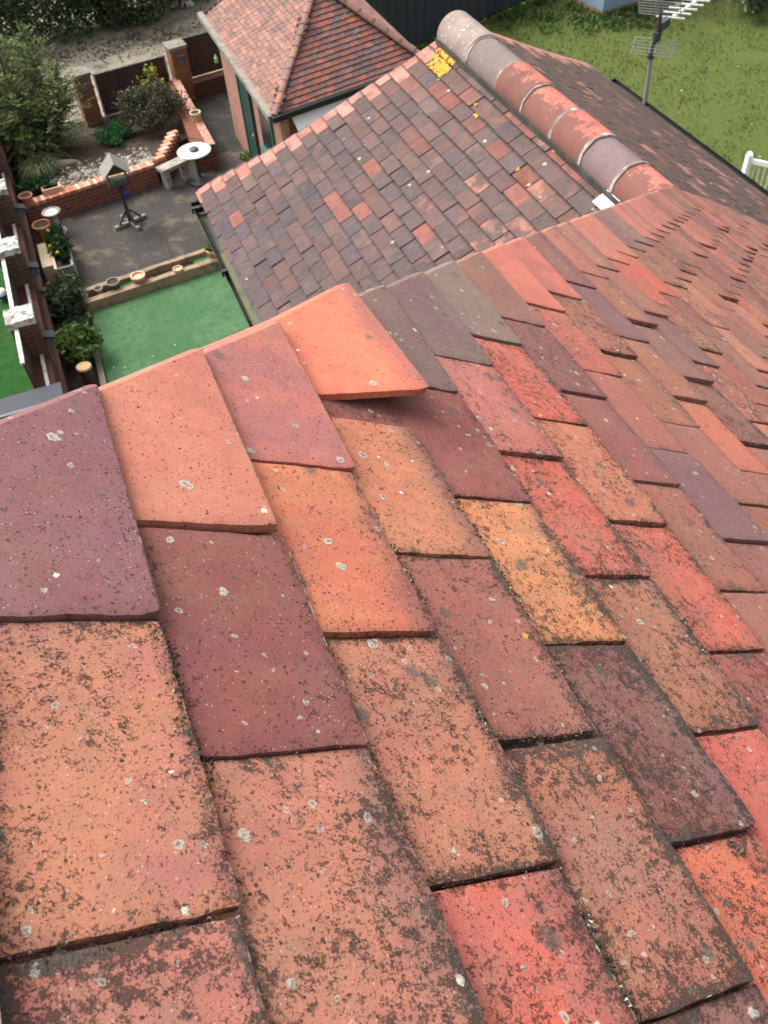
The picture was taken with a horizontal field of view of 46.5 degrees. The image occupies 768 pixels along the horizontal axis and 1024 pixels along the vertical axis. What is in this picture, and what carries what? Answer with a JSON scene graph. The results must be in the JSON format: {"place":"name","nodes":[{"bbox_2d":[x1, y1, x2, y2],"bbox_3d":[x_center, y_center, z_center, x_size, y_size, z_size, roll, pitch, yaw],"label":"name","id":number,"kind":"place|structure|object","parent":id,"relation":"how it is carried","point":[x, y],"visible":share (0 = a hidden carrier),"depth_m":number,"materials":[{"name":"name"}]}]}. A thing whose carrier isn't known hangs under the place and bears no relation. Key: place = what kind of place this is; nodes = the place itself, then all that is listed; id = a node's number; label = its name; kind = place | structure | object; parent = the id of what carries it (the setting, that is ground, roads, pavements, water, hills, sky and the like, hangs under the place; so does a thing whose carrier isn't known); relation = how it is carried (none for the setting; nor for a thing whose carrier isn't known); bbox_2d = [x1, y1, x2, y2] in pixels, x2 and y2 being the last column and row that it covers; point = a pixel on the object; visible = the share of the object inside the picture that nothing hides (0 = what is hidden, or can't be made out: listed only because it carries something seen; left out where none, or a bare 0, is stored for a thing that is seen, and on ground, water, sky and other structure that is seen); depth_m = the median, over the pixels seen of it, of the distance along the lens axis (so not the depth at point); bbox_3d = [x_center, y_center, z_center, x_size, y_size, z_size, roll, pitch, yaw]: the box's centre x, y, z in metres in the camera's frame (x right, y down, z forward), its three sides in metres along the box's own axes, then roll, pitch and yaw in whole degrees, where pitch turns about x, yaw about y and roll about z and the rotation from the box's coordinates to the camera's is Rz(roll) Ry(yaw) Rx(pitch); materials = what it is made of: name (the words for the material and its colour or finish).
{"place":"outdoors","nodes":[
{"label":"outdoors","id":0,"kind":"place"},
{"bbox_2d":[0,266,32,398],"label":"neighbour lawn","id":1,"kind":"structure","parent":0,"point":[14,379],"depth_m":14.99,"materials":[{"name":"green plant"}]},
{"bbox_2d":[0,288,7,299],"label":"ball","id":2,"kind":"object","parent":1,"relation":"on","point":[3,294],"visible":0.91,"depth_m":16.09,"materials":[{"name":"white plastic"}]},
{"bbox_2d":[0,382,63,418],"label":"storage box","id":3,"kind":"object","parent":1,"relation":"on","point":[13,404],"visible":0.15,"depth_m":12.66,"materials":[{"name":"grey plastic"}]},
{"bbox_2d":[53,304,99,390],"bbox_3d":[-4.830,-2.110,14.541,0.570,0.001,4.600,-19,50,-11],"label":"garden bed","id":4,"kind":"object","parent":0,"point":[75,380],"visible":0.2,"depth_m":14.76,"materials":[{"name":"soil"}]},
{"bbox_2d":[39,269,91,320],"bbox_3d":[-5.605,-3.784,15.639,0.962,0.647,1.011,-19,50,-11],"label":"grey green shrub","id":5,"kind":"object","parent":4,"relation":"on","point":[63,296],"visible":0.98,"depth_m":15.48,"materials":[{"name":"green plant"}]},
{"bbox_2d":[60,312,94,329],"bbox_3d":[-5.295,-3.178,15.317,0.495,0.318,0.610,11,51,14],"label":"dark plant","id":6,"kind":"object","parent":4,"relation":"on","point":[84,317],"visible":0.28,"depth_m":15.34,"materials":[{"name":"green plant"}]},
{"bbox_2d":[54,319,104,368],"bbox_3d":[-5.070,-2.740,14.661,0.953,0.714,1.056,-19,50,-11],"label":"round bush","id":7,"kind":"object","parent":4,"relation":"on","point":[78,341],"visible":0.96,"depth_m":14.51,"materials":[{"name":"green plant"}]},
{"bbox_2d":[76,361,94,384],"bbox_3d":[-4.795,-2.225,14.415,0.244,0.345,0.244,-19,50,-11],"label":"tree stump","id":8,"kind":"object","parent":4,"relation":"on","point":[84,369],"visible":0.98,"depth_m":14.32,"materials":[{"name":"brown wood"}]},
{"bbox_2d":[15,106,187,198],"bbox_3d":[-6.036,-7.678,19.485,3.720,0.846,3.650,-19,50,-11],"label":"raised bed","id":9,"kind":"object","parent":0,"point":[92,149],"visible":0.37,"depth_m":19.33,"materials":[{"name":"soil"}]},
{"bbox_2d":[14,175,61,194],"bbox_3d":[-6.982,-6.517,17.817,1.116,0.356,0.545,-12,50,-6],"label":"green ground plant","id":10,"kind":"object","parent":9,"relation":"on","point":[28,183],"visible":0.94,"depth_m":17.70,"materials":[{"name":"green plant"}]},
{"bbox_2d":[15,151,64,179],"bbox_3d":[-7.095,-7.064,18.355,1.273,0.357,1.351,-19,50,-11],"label":"grass clump","id":11,"kind":"object","parent":9,"relation":"on","point":[39,167],"visible":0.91,"depth_m":18.26,"materials":[{"name":"green plant"}]},
{"bbox_2d":[0,19,94,172],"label":"conifer","id":12,"kind":"object","parent":9,"relation":"on","point":[28,125],"visible":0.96,"depth_m":18.54,"materials":[{"name":"green plant"}]},
{"bbox_2d":[54,159,78,168],"bbox_3d":[-6.783,-7.330,18.792,0.713,0.100,0.280,-19,50,-11],"label":"rock","id":13,"kind":"object","parent":9,"relation":"on","point":[66,162],"visible":0.53,"depth_m":18.76,"materials":[{"name":"grey stone"}]},
{"bbox_2d":[69,172,80,177],"bbox_3d":[-6.331,-6.913,18.321,0.285,0.070,0.210,-19,50,-11],"label":"rock","id":14,"kind":"object","parent":9,"relation":"on","point":[74,175],"visible":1,"depth_m":18.28,"materials":[{"name":"beige stone"}]},
{"bbox_2d":[84,169,99,175],"bbox_3d":[-5.984,-6.982,18.336,0.340,0.090,0.250,-19,50,-11],"label":"rock","id":15,"kind":"object","parent":9,"relation":"on","point":[91,171],"visible":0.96,"depth_m":18.29,"materials":[{"name":"beige stone"}]},
{"bbox_2d":[48,146,151,188],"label":"gravel","id":16,"kind":"structure","parent":9,"relation":"on","point":[84,169],"depth_m":18.48,"materials":[{"name":"beige gravel"}]},
{"bbox_2d":[90,118,132,145],"bbox_3d":[-5.830,-8.252,19.485,1.077,0.317,1.089,15,52,17],"label":"ground cover","id":17,"kind":"object","parent":9,"relation":"on","point":[112,137],"visible":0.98,"depth_m":19.39,"materials":[{"name":"green plant"}]},
{"bbox_2d":[91,54,170,116],"bbox_3d":[-5.717,-9.758,20.482,1.734,0.994,0.064,-24,52,-16],"label":"fence panel","id":18,"kind":"object","parent":9,"relation":"on","point":[109,81],"visible":0.69,"depth_m":20.31,"materials":[{"name":"brown wood"}]},
{"bbox_2d":[139,157,154,163],"bbox_3d":[-4.852,-7.287,18.504,0.430,0.090,0.314,-40,57,-26],"label":"rock","id":19,"kind":"object","parent":9,"relation":"on","point":[147,159],"visible":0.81,"depth_m":18.46,"materials":[{"name":"beige stone"}]},
{"bbox_2d":[136,62,167,110],"bbox_3d":[-5.188,-9.558,20.168,0.657,1.122,0.536,-19,50,-11],"label":"yellow shrub","id":20,"kind":"object","parent":9,"relation":"on","point":[152,74],"visible":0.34,"depth_m":19.99,"materials":[{"name":"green plant"}]},
{"bbox_2d":[111,76,194,135],"bbox_3d":[-5.061,-8.860,19.466,1.888,1.081,1.679,-19,50,-11],"label":"cotoneaster","id":21,"kind":"object","parent":9,"relation":"on","point":[164,97],"visible":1,"depth_m":19.27,"materials":[{"name":"green plant"}]},
{"bbox_2d":[0,0,222,124],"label":"dry ground","id":22,"kind":"structure","parent":0,"point":[176,18],"depth_m":23.66,"materials":[{"name":"beige soil"}]},
{"bbox_2d":[0,0,119,57],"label":"hedge bush","id":23,"kind":"object","parent":22,"relation":"on","point":[11,11],"visible":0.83,"depth_m":23.34,"materials":[{"name":"green plant"}]},
{"bbox_2d":[4,7,205,111],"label":"leaf litter","id":24,"kind":"object","parent":22,"relation":"on","point":[122,39],"visible":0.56,"depth_m":23.42,"materials":[{"name":"brown plant"}]},
{"bbox_2d":[51,0,187,30],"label":"hedge bush","id":25,"kind":"object","parent":22,"relation":"on","point":[121,7],"visible":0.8,"depth_m":23.92,"materials":[{"name":"green plant"}]},
{"bbox_2d":[165,0,178,7],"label":"rubble","id":26,"kind":"object","parent":22,"relation":"on","point":[173,4],"visible":0.64,"depth_m":24.84,"materials":[{"name":"grey stone"}]},
{"bbox_2d":[179,0,193,7],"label":"rubble","id":27,"kind":"object","parent":22,"relation":"on","point":[189,3],"visible":1,"depth_m":24.80,"materials":[{"name":"grey stone"}]},
{"bbox_2d":[92,0,130,31],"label":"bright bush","id":28,"kind":"object","parent":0,"point":[114,23],"visible":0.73,"depth_m":23.77,"materials":[{"name":"green plant"}]},
{"bbox_2d":[31,146,246,299],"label":"patio","id":29,"kind":"structure","parent":0,"point":[105,250],"depth_m":17.47,"materials":[{"name":"grey concrete"}]},
{"bbox_2d":[32,219,50,240],"bbox_3d":[-6.618,-5.466,17.379,0.360,0.300,0.357,-19,50,-11],"label":"pot","id":30,"kind":"object","parent":29,"relation":"on","point":[40,226],"visible":0.88,"depth_m":17.29,"materials":[{"name":"ceramic"}]},
{"bbox_2d":[41,206,67,233],"bbox_3d":[-6.407,-5.642,17.398,0.360,0.475,0.360,-19,50,-11],"label":"bird bath","id":31,"kind":"object","parent":29,"relation":"on","point":[51,213],"visible":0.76,"depth_m":17.27,"materials":[{"name":"white stone"}]},
{"bbox_2d":[37,231,80,282],"bbox_3d":[-6.053,-4.669,16.576,0.550,0.410,1.270,-19,50,-11],"label":"planter box","id":32,"kind":"object","parent":29,"relation":"on","point":[52,267],"visible":0.45,"depth_m":16.26,"materials":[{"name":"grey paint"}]},
{"bbox_2d":[42,220,78,264],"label":"daffodils","id":33,"kind":"object","parent":32,"relation":"in","point":[57,241],"visible":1,"depth_m":16.37,"materials":[{"name":"green plant"}]},
{"bbox_2d":[25,130,180,224],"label":"brick wall","id":34,"kind":"structure","parent":29,"relation":"on","point":[90,193],"depth_m":18.09,"materials":[{"name":"brick"}]},
{"bbox_2d":[18,191,32,206],"bbox_3d":[-6.980,-6.104,17.467,0.276,0.200,0.273,-19,50,-11],"label":"orange pot","id":35,"kind":"object","parent":34,"relation":"on","point":[26,198],"visible":0.98,"depth_m":17.41,"materials":[{"name":"ceramic"}]},
{"bbox_2d":[41,182,61,195],"bbox_3d":[-6.607,-6.407,17.765,0.360,0.140,0.200,-19,50,-11],"label":"terracotta trough","id":36,"kind":"object","parent":34,"relation":"on","point":[51,190],"visible":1,"depth_m":17.69,"materials":[{"name":"ceramic"}]},
{"bbox_2d":[99,152,145,230],"bbox_3d":[-5.036,-6.138,17.133,0.630,1.360,0.615,-10,49,-4],"label":"bird table","id":37,"kind":"object","parent":29,"relation":"on","point":[111,164],"visible":1,"depth_m":16.89,"materials":[{"name":"grey wood"}]},
{"bbox_2d":[124,192,128,198],"bbox_3d":[-4.950,-6.085,17.167,0.090,0.130,0.090,-19,50,-11],"label":"seed feeder","id":38,"kind":"object","parent":37,"relation":"attached to","point":[126,195],"visible":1,"depth_m":17.14,"materials":[{"name":"blue plastic"}]},
{"bbox_2d":[86,248,207,297],"bbox_3d":[-4.120,-4.458,16.414,2.730,0.188,0.110,-24,52,-16],"label":"timber sleeper","id":39,"kind":"object","parent":29,"relation":"on","point":[168,265],"visible":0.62,"depth_m":16.36,"materials":[{"name":"brown wood"}]},
{"bbox_2d":[156,157,189,189],"bbox_3d":[-4.308,-6.983,18.418,0.658,0.439,0.259,-36,56,-24],"label":"stone bench","id":40,"kind":"object","parent":29,"relation":"on","point":[164,169],"visible":0.91,"depth_m":18.29,"materials":[{"name":"grey stone"}]},
{"bbox_2d":[167,78,218,171],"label":"side wall","id":41,"kind":"structure","parent":29,"relation":"on","point":[196,132],"depth_m":18.97,"materials":[{"name":"red brick"}]},
{"bbox_2d":[189,109,200,122],"bbox_3d":[-4.026,-8.467,19.139,0.244,0.200,0.241,-19,50,-11],"label":"flower pot","id":42,"kind":"object","parent":41,"relation":"on","point":[195,114],"visible":1,"depth_m":19.09,"materials":[{"name":"ceramic"}]},
{"bbox_2d":[177,142,211,186],"bbox_3d":[-3.825,-7.112,18.303,0.690,0.715,0.690,-19,50,-11],"label":"round table","id":43,"kind":"object","parent":29,"relation":"on","point":[195,151],"visible":0.99,"depth_m":18.16,"materials":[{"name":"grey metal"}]},
{"bbox_2d":[238,149,251,162],"bbox_3d":[-2.863,-7.365,18.723,0.348,0.334,0.722,-19,50,-11],"label":"corner weed","id":44,"kind":"object","parent":29,"relation":"on","point":[244,156],"visible":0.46,"depth_m":18.63,"materials":[{"name":"green plant"}]},
{"bbox_2d":[91,262,192,296],"bbox_3d":[-4.060,-4.267,16.312,2.704,0.052,0.258,-24,52,-15],"label":"soil strip","id":45,"kind":"object","parent":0,"point":[186,265],"visible":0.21,"depth_m":16.41,"materials":[{"name":"brown soil"}]},
{"bbox_2d":[94,285,102,294],"bbox_3d":[-5.092,-3.949,15.972,0.159,0.130,0.157,-19,50,-11],"label":"pot","id":46,"kind":"object","parent":45,"relation":"on","point":[98,289],"visible":0.97,"depth_m":15.94,"materials":[{"name":"ceramic"}]},
{"bbox_2d":[105,277,120,290],"bbox_3d":[-4.812,-4.022,15.954,0.254,0.240,0.252,-19,50,-11],"label":"brown pot","id":47,"kind":"object","parent":45,"relation":"on","point":[112,283],"visible":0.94,"depth_m":15.88,"materials":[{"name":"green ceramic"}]},
{"bbox_2d":[120,281,133,286],"bbox_3d":[-4.710,-4.128,16.191,0.340,0.023,0.200,-23,51,-15],"label":"turf scrap","id":48,"kind":"object","parent":45,"relation":"on","point":[126,284],"visible":0.29,"depth_m":16.17,"materials":[{"name":"green plant"}]},
{"bbox_2d":[130,271,144,283],"bbox_3d":[-4.389,-4.149,16.030,0.265,0.240,0.262,-19,50,-11],"label":"terracotta pot","id":49,"kind":"object","parent":45,"relation":"on","point":[137,277],"visible":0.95,"depth_m":15.95,"materials":[{"name":"ceramic"}]},
{"bbox_2d":[150,271,169,277],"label":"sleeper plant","id":50,"kind":"object","parent":45,"relation":"on","point":[156,274],"visible":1,"depth_m":16.14,"materials":[{"name":"green plant"}]},
{"bbox_2d":[173,265,182,273],"bbox_3d":[-3.718,-4.341,16.183,0.180,0.180,0.178,-19,50,-11],"label":"round pot","id":51,"kind":"object","parent":45,"relation":"on","point":[177,268],"visible":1,"depth_m":16.13,"materials":[{"name":"ceramic"}]},
{"bbox_2d":[192,255,208,263],"bbox_3d":[-3.391,-4.676,16.559,0.340,0.023,0.200,-23,51,-15],"label":"turf scrap","id":52,"kind":"object","parent":45,"relation":"on","point":[200,259],"visible":0.43,"depth_m":16.55,"materials":[{"name":"green plant"}]},
{"bbox_2d":[206,250,215,258],"bbox_3d":[-3.124,-4.733,16.407,0.265,0.240,0.262,-19,50,-11],"label":"cream pot","id":53,"kind":"object","parent":45,"relation":"on","point":[211,254],"visible":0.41,"depth_m":16.30,"materials":[{"name":"ceramic"}]},
{"bbox_2d":[204,241,212,253],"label":"potted plant","id":54,"kind":"object","parent":53,"relation":"in","point":[208,247],"visible":0.34,"depth_m":16.25,"materials":[{"name":"green plant"}]},
{"bbox_2d":[91,269,248,382],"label":"artificial lawn","id":55,"kind":"structure","parent":0,"point":[143,331],"depth_m":15.46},
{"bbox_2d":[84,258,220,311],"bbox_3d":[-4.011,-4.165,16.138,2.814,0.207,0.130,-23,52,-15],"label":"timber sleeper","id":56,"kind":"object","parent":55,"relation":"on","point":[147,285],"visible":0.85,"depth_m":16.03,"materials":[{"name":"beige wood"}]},
{"bbox_2d":[192,91,241,153],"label":"side path","id":57,"kind":"structure","parent":0,"point":[216,115],"depth_m":20.34,"materials":[{"name":"grey concrete"}]},
{"bbox_2d":[162,38,195,99],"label":"brick pier","id":58,"kind":"structure","parent":57,"relation":"on","point":[177,58],"depth_m":20.41,"materials":[{"name":"brick"}]},
{"bbox_2d":[181,31,222,76],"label":"garden gate","id":59,"kind":"structure","parent":58,"relation":"attached to","point":[202,49],"depth_m":20.78,"materials":[{"name":"brown wood"}]},
{"bbox_2d":[193,70,226,99],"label":"wall","id":60,"kind":"structure","parent":57,"relation":"on","point":[210,84],"depth_m":21.02,"materials":[{"name":"red brick"}]},
{"bbox_2d":[13,0,767,382],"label":"lawn","id":61,"kind":"structure","parent":0,"point":[713,118],"depth_m":20.86,"materials":[{"name":"green plant"}]},
{"bbox_2d":[0,139,70,393],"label":"boundary wall","id":62,"kind":"structure","parent":61,"relation":"on","point":[28,319],"depth_m":14.62,"materials":[{"name":"red brick"}]},
{"bbox_2d":[14,203,25,216],"bbox_3d":[-6.626,-5.514,16.291,0.182,0.209,0.170,-19,50,-11],"label":"solar lamp","id":63,"kind":"object","parent":62,"relation":"attached to","point":[20,208],"visible":1,"depth_m":16.25,"materials":[{"name":"plastic"}]},
{"bbox_2d":[27,262,39,275],"bbox_3d":[-5.877,-4.090,15.005,0.182,0.209,0.170,-19,50,-11],"label":"solar lamp","id":64,"kind":"object","parent":62,"relation":"attached to","point":[33,267],"visible":0.96,"depth_m":14.96,"materials":[{"name":"plastic"}]},
{"bbox_2d":[42,330,55,345],"bbox_3d":[-5.136,-2.679,13.732,0.182,0.209,0.170,-19,50,-11],"label":"solar lamp","id":65,"kind":"object","parent":62,"relation":"attached to","point":[49,336],"visible":0.96,"depth_m":13.69,"materials":[{"name":"plastic"}]},
{"bbox_2d":[66,65,103,127],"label":"brick pier","id":66,"kind":"structure","parent":61,"relation":"on","point":[93,115],"depth_m":19.91,"materials":[{"name":"brick"}]},
{"bbox_2d":[86,311,106,385],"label":"kerb","id":67,"kind":"structure","parent":61,"relation":"on","point":[100,370],"depth_m":14.70,"materials":[{"name":"concrete"}]},
{"bbox_2d":[197,0,419,157],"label":"garage","id":68,"kind":"structure","parent":61,"relation":"on","point":[291,67],"depth_m":15.55,"materials":[{"name":"tile"}]},
{"bbox_2d":[237,76,256,157],"bbox_3d":[-2.658,-7.609,17.764,0.073,2.000,0.750,-19,50,-11],"label":"door","id":69,"kind":"structure","parent":68,"relation":"in","point":[243,93],"depth_m":17.62,"materials":[{"name":"green paint"}]},
{"bbox_2d":[257,106,275,149],"bbox_3d":[-2.137,-6.936,16.410,0.054,0.850,0.850,-19,50,-11],"label":"window","id":70,"kind":"structure","parent":68,"relation":"in","point":[267,131],"depth_m":16.29,"materials":[{"name":"glass"}]},
{"bbox_2d":[0,182,767,1023],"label":"house","id":71,"kind":"structure","parent":61,"relation":"on","point":[394,652],"depth_m":0.56,"materials":[{"name":"tile"}]},
{"bbox_2d":[365,0,527,46],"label":"board fence","id":72,"kind":"object","parent":61,"relation":"on","point":[414,22],"visible":0.39,"depth_m":21.96,"materials":[{"name":"black wood"}]},
{"bbox_2d":[190,10,767,327],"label":"wing","id":73,"kind":"structure","parent":61,"relation":"on","point":[463,134],"depth_m":5.35,"materials":[{"name":"brown tile"}]},
{"bbox_2d":[630,0,709,105],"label":"tv aerial","id":74,"kind":"object","parent":73,"relation":"attached to","point":[663,22],"visible":0.98,"depth_m":6.65,"materials":[{"name":"aluminium"},{"name":"galvanised steel"},{"name":"dark grey metal"}]},
{"bbox_2d":[415,0,717,49],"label":"rough grass","id":75,"kind":"structure","parent":61,"relation":"on","point":[595,16],"depth_m":22.73,"materials":[{"name":"green plant"}]},
{"bbox_2d":[420,0,767,190],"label":"grass tuft","id":76,"kind":"object","parent":61,"relation":"on","point":[640,63],"visible":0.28,"depth_m":21.08,"materials":[{"name":"green plant"}]},
{"bbox_2d":[570,0,650,14],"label":"blue shed","id":77,"kind":"structure","parent":61,"relation":"on","point":[605,6],"depth_m":22.85,"materials":[{"name":"paint"}]},
{"bbox_2d":[607,10,649,27],"bbox_3d":[6.358,-12.498,22.643,1.679,0.001,0.615,-34,55,-23],"label":"bare patch","id":78,"kind":"object","parent":61,"relation":"on","point":[630,21],"visible":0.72,"depth_m":22.59,"materials":[{"name":"brown soil"}]},
{"bbox_2d":[728,0,767,14],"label":"lawn bush","id":79,"kind":"object","parent":61,"relation":"on","point":[761,5],"visible":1,"depth_m":21.81,"materials":[{"name":"green plant"}]},
{"bbox_2d":[742,151,767,188],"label":"picket fence","id":80,"kind":"object","parent":61,"relation":"on","point":[749,159],"visible":0.58,"depth_m":16.29,"materials":[{"name":"white paint"}]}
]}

